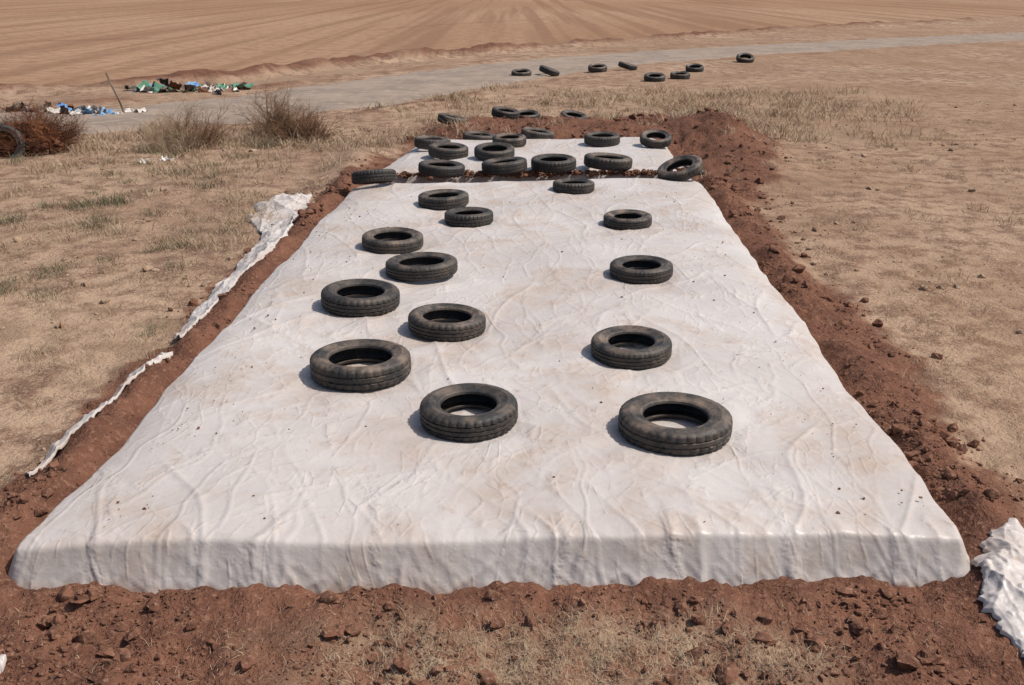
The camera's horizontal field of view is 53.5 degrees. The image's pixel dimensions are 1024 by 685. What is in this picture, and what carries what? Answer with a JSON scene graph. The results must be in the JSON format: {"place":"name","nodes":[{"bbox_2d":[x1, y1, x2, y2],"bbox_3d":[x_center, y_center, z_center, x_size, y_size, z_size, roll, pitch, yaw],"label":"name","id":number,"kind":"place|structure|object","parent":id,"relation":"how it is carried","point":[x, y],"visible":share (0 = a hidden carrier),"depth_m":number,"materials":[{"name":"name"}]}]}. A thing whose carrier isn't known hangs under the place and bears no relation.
{"place":"outdoors","nodes":[
{"label":"outdoors","id":0,"kind":"place"},
{"bbox_2d":[0,0,1023,684],"bbox_3d":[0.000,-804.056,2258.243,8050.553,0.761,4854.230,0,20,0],"label":"ground","id":1,"kind":"structure","parent":0,"point":[74,52],"depth_m":13.11,"materials":[{"name":"soil"}]},
{"bbox_2d":[0,654,6,673],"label":"plastic scrap","id":2,"kind":"object","parent":1,"relation":"on","point":[3,658],"visible":1,"depth_m":5.07,"materials":[{"name":"white plastic"}]},
{"bbox_2d":[0,124,25,158],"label":"tyre","id":3,"kind":"object","parent":1,"relation":"on","point":[13,134],"visible":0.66,"depth_m":19.83,"materials":[{"name":"rubber"}]},
{"bbox_2d":[0,121,70,156],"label":"rubble heap","id":4,"kind":"object","parent":1,"relation":"on","point":[43,144],"visible":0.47,"depth_m":20.03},
{"bbox_2d":[0,94,94,156],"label":"dry brush heap","id":5,"kind":"object","parent":1,"relation":"on","point":[67,132],"visible":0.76,"depth_m":20.19,"materials":[{"name":"brown plant"}]},
{"bbox_2d":[0,101,101,113],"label":"litter pile","id":6,"kind":"object","parent":1,"relation":"on","point":[14,106],"visible":0.33,"depth_m":26.74,"materials":[{"name":"plastic"}]},
{"bbox_2d":[44,102,147,115],"bbox_3d":[-10.770,-5.956,26.222,2.124,0.451,1.722,11,22,28],"label":"litter pile","id":7,"kind":"object","parent":1,"relation":"on","point":[95,109],"visible":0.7,"depth_m":26.09,"materials":[{"name":"multicoloured plastic"}]},
{"bbox_2d":[24,351,172,477],"bbox_3d":[-3.185,0.461,7.971,0.232,0.236,2.313,2,20,6],"label":"torn plastic sheet","id":8,"kind":"object","parent":1,"relation":"on","point":[61,443],"visible":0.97,"depth_m":7.61,"materials":[{"name":"white plastic"}]},
{"bbox_2d":[105,73,124,112],"bbox_3d":[-10.126,-6.288,25.998,0.416,1.200,0.069,0,20,0],"label":"wooden stake","id":9,"kind":"object","parent":1,"relation":"on","point":[121,105],"visible":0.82,"depth_m":25.96,"materials":[{"name":"brown wood"}]},
{"bbox_2d":[0,136,305,338],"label":"green weeds","id":10,"kind":"object","parent":1,"relation":"on","point":[117,200],"visible":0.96,"depth_m":14.99,"materials":[{"name":"green plant"}]},
{"bbox_2d":[139,156,173,162],"bbox_3d":[-6.848,-3.510,19.531,0.670,0.150,0.237,-10,22,-25],"label":"litter pile","id":11,"kind":"object","parent":1,"relation":"on","point":[163,159],"visible":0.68,"depth_m":19.57,"materials":[{"name":"plastic"}]},
{"bbox_2d":[134,106,204,154],"bbox_3d":[-6.890,-4.350,20.573,1.504,0.952,1.946,-10,22,-26],"label":"dry shrub","id":12,"kind":"object","parent":1,"relation":"on","point":[171,137],"visible":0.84,"depth_m":20.52,"materials":[{"name":"plant"}]},
{"bbox_2d":[125,78,252,94],"bbox_3d":[-10.033,-8.014,31.930,3.877,0.579,2.382,6,20,16],"label":"litter pile","id":13,"kind":"object","parent":1,"relation":"on","point":[144,86],"visible":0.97,"depth_m":31.43,"materials":[{"name":"plastic"}]},
{"bbox_2d":[148,90,249,151],"bbox_3d":[-6.547,-4.704,21.080,1.927,1.266,2.044,-18,27,-41],"label":"dry shrub","id":14,"kind":"object","parent":1,"relation":"on","point":[212,134],"visible":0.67,"depth_m":20.95,"materials":[{"name":"brown plant"}]},
{"bbox_2d":[173,193,314,340],"bbox_3d":[-3.149,-1.247,12.864,0.956,0.261,7.026,-2,20,-6],"label":"torn plastic sheet","id":15,"kind":"object","parent":1,"relation":"on","point":[267,242],"visible":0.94,"depth_m":13.28,"materials":[{"name":"white plastic"}]},
{"bbox_2d":[226,75,330,143],"bbox_3d":[-5.078,-5.062,21.664,2.418,1.583,2.420,0,20,0],"label":"dry shrub","id":16,"kind":"object","parent":1,"relation":"on","point":[275,125],"visible":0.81,"depth_m":21.66,"materials":[{"name":"brown plant"}]},
{"bbox_2d":[280,100,353,143],"bbox_3d":[-4.133,-4.767,21.660,1.386,1.034,1.464,18,26,41],"label":"dry shrub","id":17,"kind":"object","parent":1,"relation":"on","point":[314,126],"visible":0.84,"depth_m":21.57,"materials":[{"name":"brown plant"}]},
{"bbox_2d":[437,113,466,124],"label":"tyre","id":18,"kind":"object","parent":1,"relation":"on","point":[444,117],"visible":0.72,"depth_m":22.52,"materials":[{"name":"rubber"}]},
{"bbox_2d":[462,131,494,139],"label":"tyre","id":19,"kind":"object","parent":1,"relation":"on","point":[471,135],"visible":0.5,"depth_m":20.40,"materials":[{"name":"rubber"}]},
{"bbox_2d":[8,178,971,594],"bbox_3d":[0.090,-0.585,11.140,6.176,0.479,11.604,0,20,0],"label":"silage cover sheet","id":20,"kind":"object","parent":1,"relation":"on","point":[394,492],"visible":0.91,"depth_m":6.89,"materials":[{"name":"white plastic"}]},
{"bbox_2d":[310,339,410,390],"bbox_3d":[-1.221,0.173,8.197,0.806,0.195,0.820,-18,25,-42],"label":"tyre","id":21,"kind":"object","parent":20,"relation":"on","point":[329,370],"visible":1,"depth_m":8.00,"materials":[{"name":"rubber"}]},
{"bbox_2d":[321,279,399,316],"bbox_3d":[-1.477,-0.441,9.910,0.765,0.185,0.755,-12,25,-33],"label":"tyre","id":22,"kind":"object","parent":20,"relation":"on","point":[384,298],"visible":1,"depth_m":9.72,"materials":[{"name":"rubber"}]},
{"bbox_2d":[351,169,396,184],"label":"tyre","id":23,"kind":"object","parent":20,"relation":"on","point":[372,176],"visible":1,"depth_m":15.52,"materials":[{"name":"rubber"}]},
{"bbox_2d":[362,227,423,253],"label":"tyre","id":24,"kind":"object","parent":20,"relation":"on","point":[377,242],"visible":1,"depth_m":11.95,"materials":[{"name":"rubber"}]},
{"bbox_2d":[385,252,457,281],"bbox_3d":[-0.983,-0.830,11.045,0.783,0.170,0.770,-5,19,-10],"label":"tyre","id":25,"kind":"object","parent":20,"relation":"on","point":[436,266],"visible":1,"depth_m":10.83,"materials":[{"name":"rubber"}]},
{"bbox_2d":[418,189,468,209],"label":"tyre","id":26,"kind":"object","parent":20,"relation":"on","point":[442,199],"visible":0.98,"depth_m":14.18,"materials":[{"name":"rubber"}]},
{"bbox_2d":[408,303,485,341],"bbox_3d":[-0.594,-0.188,9.278,0.707,0.175,0.715,-15,25,-40],"label":"tyre","id":27,"kind":"object","parent":20,"relation":"on","point":[468,325],"visible":1,"depth_m":9.10,"materials":[{"name":"rubber"}]},
{"bbox_2d":[419,383,517,441],"bbox_3d":[-0.311,0.496,7.324,0.706,0.180,0.710,-13,24,-28],"label":"tyre","id":28,"kind":"object","parent":20,"relation":"on","point":[499,418],"visible":1,"depth_m":7.16,"materials":[{"name":"rubber"}]},
{"bbox_2d":[444,207,492,226],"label":"tyre","id":29,"kind":"object","parent":20,"relation":"on","point":[468,217],"visible":1,"depth_m":13.15,"materials":[{"name":"rubber"}]},
{"bbox_2d":[104,183,923,526],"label":"soil crumbs","id":30,"kind":"object","parent":20,"relation":"on","point":[582,357],"visible":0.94,"depth_m":8.12,"materials":[{"name":"brown soil"}]},
{"bbox_2d":[553,178,594,193],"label":"tyre","id":31,"kind":"object","parent":20,"relation":"on","point":[573,186],"visible":1,"depth_m":15.15,"materials":[{"name":"rubber"}]},
{"bbox_2d":[603,209,651,229],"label":"tyre","id":32,"kind":"object","parent":20,"relation":"on","point":[626,219],"visible":1,"depth_m":13.10,"materials":[{"name":"rubber"}]},
{"bbox_2d":[591,325,671,369],"bbox_3d":[1.006,0.036,8.572,0.681,0.165,0.700,3,22,8],"label":"tyre","id":33,"kind":"object","parent":20,"relation":"on","point":[607,352],"visible":1,"depth_m":8.41,"materials":[{"name":"rubber"}]},
{"bbox_2d":[610,255,672,283],"bbox_3d":[1.389,-0.788,10.912,0.679,0.155,0.666,0,21,1],"label":"tyre","id":34,"kind":"object","parent":20,"relation":"on","point":[626,268],"visible":1,"depth_m":10.75,"materials":[{"name":"rubber"}]},
{"bbox_2d":[618,392,732,455],"bbox_3d":[1.143,0.559,7.124,0.800,0.175,0.780,-9,22,-24],"label":"tyre","id":35,"kind":"object","parent":20,"relation":"on","point":[711,433],"visible":1,"depth_m":6.96,"materials":[{"name":"rubber"}]},
{"bbox_2d":[657,155,702,180],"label":"tyre","id":36,"kind":"object","parent":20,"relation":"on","point":[694,163],"visible":0.96,"depth_m":16.18,"materials":[{"name":"rubber"}]},
{"bbox_2d":[491,106,519,118],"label":"tyre","id":37,"kind":"object","parent":1,"relation":"on","point":[507,112],"visible":0.91,"depth_m":23.49,"materials":[{"name":"rubber"}]},
{"bbox_2d":[0,108,1023,684],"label":"soil clods","id":38,"kind":"object","parent":1,"relation":"on","point":[906,660],"visible":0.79,"depth_m":5.46,"materials":[{"name":"brown soil"}]},
{"bbox_2d":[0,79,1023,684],"bbox_3d":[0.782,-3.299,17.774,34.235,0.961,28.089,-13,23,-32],"label":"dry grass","id":39,"kind":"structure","parent":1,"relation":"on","point":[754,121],"depth_m":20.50,"materials":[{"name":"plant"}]},
{"bbox_2d":[0,98,1023,481],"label":"field stones","id":40,"kind":"object","parent":1,"relation":"on","point":[150,268],"visible":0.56,"depth_m":14.64,"materials":[{"name":"reddish-brown stone"}]},
{"bbox_2d":[511,69,531,75],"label":"tyre","id":41,"kind":"object","parent":1,"relation":"on","point":[521,72],"visible":0.92,"depth_m":36.31,"materials":[{"name":"rubber"}]},
{"bbox_2d":[518,110,539,117],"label":"tyre","id":42,"kind":"object","parent":1,"relation":"on","point":[531,113],"visible":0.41,"depth_m":24.30,"materials":[{"name":"rubber"}]},
{"bbox_2d":[380,137,690,183],"bbox_3d":[0.353,-3.370,18.888,5.622,0.438,4.350,0,20,0],"label":"silage cover sheet","id":43,"kind":"object","parent":1,"relation":"on","point":[639,153],"visible":0.46,"depth_m":18.29,"materials":[{"name":"white plastic"}]},
{"bbox_2d":[414,135,450,149],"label":"tyre","id":44,"kind":"object","parent":43,"relation":"on","point":[423,141],"visible":0.64,"depth_m":18.94,"materials":[{"name":"rubber"}]},
{"bbox_2d":[428,142,468,159],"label":"tyre","id":45,"kind":"object","parent":43,"relation":"on","point":[446,150],"visible":1,"depth_m":17.97,"materials":[{"name":"rubber"}]},
{"bbox_2d":[474,142,514,160],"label":"tyre","id":46,"kind":"object","parent":43,"relation":"on","point":[486,151],"visible":0.91,"depth_m":17.76,"materials":[{"name":"rubber"}]},
{"bbox_2d":[492,133,525,147],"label":"tyre","id":47,"kind":"object","parent":43,"relation":"on","point":[515,140],"visible":0.85,"depth_m":19.36,"materials":[{"name":"rubber"}]},
{"bbox_2d":[584,131,619,146],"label":"tyre","id":48,"kind":"object","parent":43,"relation":"on","point":[602,138],"visible":1,"depth_m":19.50,"materials":[{"name":"rubber"}]},
{"bbox_2d":[584,152,632,170],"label":"tyre","id":49,"kind":"object","parent":43,"relation":"on","point":[607,161],"visible":1,"depth_m":16.84,"materials":[{"name":"rubber"}]},
{"bbox_2d":[640,129,671,148],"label":"tyre","id":50,"kind":"object","parent":43,"relation":"on","point":[665,137],"visible":1,"depth_m":19.30,"materials":[{"name":"rubber"}]},
{"bbox_2d":[521,127,553,138],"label":"tyre","id":51,"kind":"object","parent":1,"relation":"on","point":[534,133],"visible":0.81,"depth_m":20.45,"materials":[{"name":"rubber"}]},
{"bbox_2d":[396,167,684,179],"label":"soil strip","id":52,"kind":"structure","parent":1,"relation":"on","point":[531,173],"depth_m":16.91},
{"bbox_2d":[418,159,464,177],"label":"tyre","id":53,"kind":"object","parent":52,"relation":"on","point":[441,168],"visible":1,"depth_m":16.31,"materials":[{"name":"rubber"}]},
{"bbox_2d":[481,156,526,174],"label":"tyre","id":54,"kind":"object","parent":52,"relation":"on","point":[504,165],"visible":1,"depth_m":16.45,"materials":[{"name":"rubber"}]},
{"bbox_2d":[531,153,575,173],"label":"tyre","id":55,"kind":"object","parent":52,"relation":"on","point":[553,163],"visible":1,"depth_m":16.75,"materials":[{"name":"rubber"}]},
{"bbox_2d":[539,65,559,75],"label":"tyre","id":56,"kind":"object","parent":1,"relation":"on","point":[548,70],"visible":0.98,"depth_m":36.44,"materials":[{"name":"rubber"}]},
{"bbox_2d":[128,597,1017,684],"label":"loose straw","id":57,"kind":"object","parent":1,"relation":"on","point":[602,658],"visible":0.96,"depth_m":5.23,"materials":[{"name":"beige plant"}]},
{"bbox_2d":[560,110,586,118],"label":"tyre","id":58,"kind":"object","parent":1,"relation":"on","point":[569,113],"visible":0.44,"depth_m":24.88,"materials":[{"name":"rubber"}]},
{"bbox_2d":[588,63,606,72],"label":"tyre","id":59,"kind":"object","parent":1,"relation":"on","point":[596,67],"visible":0.98,"depth_m":37.77,"materials":[{"name":"rubber"}]},
{"bbox_2d":[618,61,636,69],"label":"tyre","id":60,"kind":"object","parent":1,"relation":"on","point":[628,66],"visible":0.98,"depth_m":38.34,"materials":[{"name":"rubber"}]},
{"bbox_2d":[644,72,665,81],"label":"tyre","id":61,"kind":"object","parent":1,"relation":"on","point":[654,77],"visible":1,"depth_m":34.69,"materials":[{"name":"rubber"}]},
{"bbox_2d":[670,71,689,78],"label":"tyre","id":62,"kind":"object","parent":1,"relation":"on","point":[679,75],"visible":1,"depth_m":35.42,"materials":[{"name":"rubber"}]},
{"bbox_2d":[673,156,704,175],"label":"tyre","id":63,"kind":"object","parent":1,"relation":"on","point":[702,172],"visible":0.09,"depth_m":17.72,"materials":[{"name":"rubber"}]},
{"bbox_2d":[685,63,703,71],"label":"tyre","id":64,"kind":"object","parent":1,"relation":"on","point":[693,67],"visible":0.98,"depth_m":38.22,"materials":[{"name":"rubber"}]},
{"bbox_2d":[736,53,753,62],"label":"tyre","id":65,"kind":"object","parent":1,"relation":"on","point":[741,56],"visible":0.98,"depth_m":42.56,"materials":[{"name":"rubber"}]},
{"bbox_2d":[971,518,1023,656],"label":"torn plastic sheet","id":66,"kind":"object","parent":1,"relation":"on","point":[1000,561],"visible":1,"depth_m":5.65,"materials":[{"name":"white plastic"}]},
{"bbox_2d":[0,32,1023,135],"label":"dirt road","id":67,"kind":"structure","parent":0,"point":[353,94],"depth_m":33.90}
]}

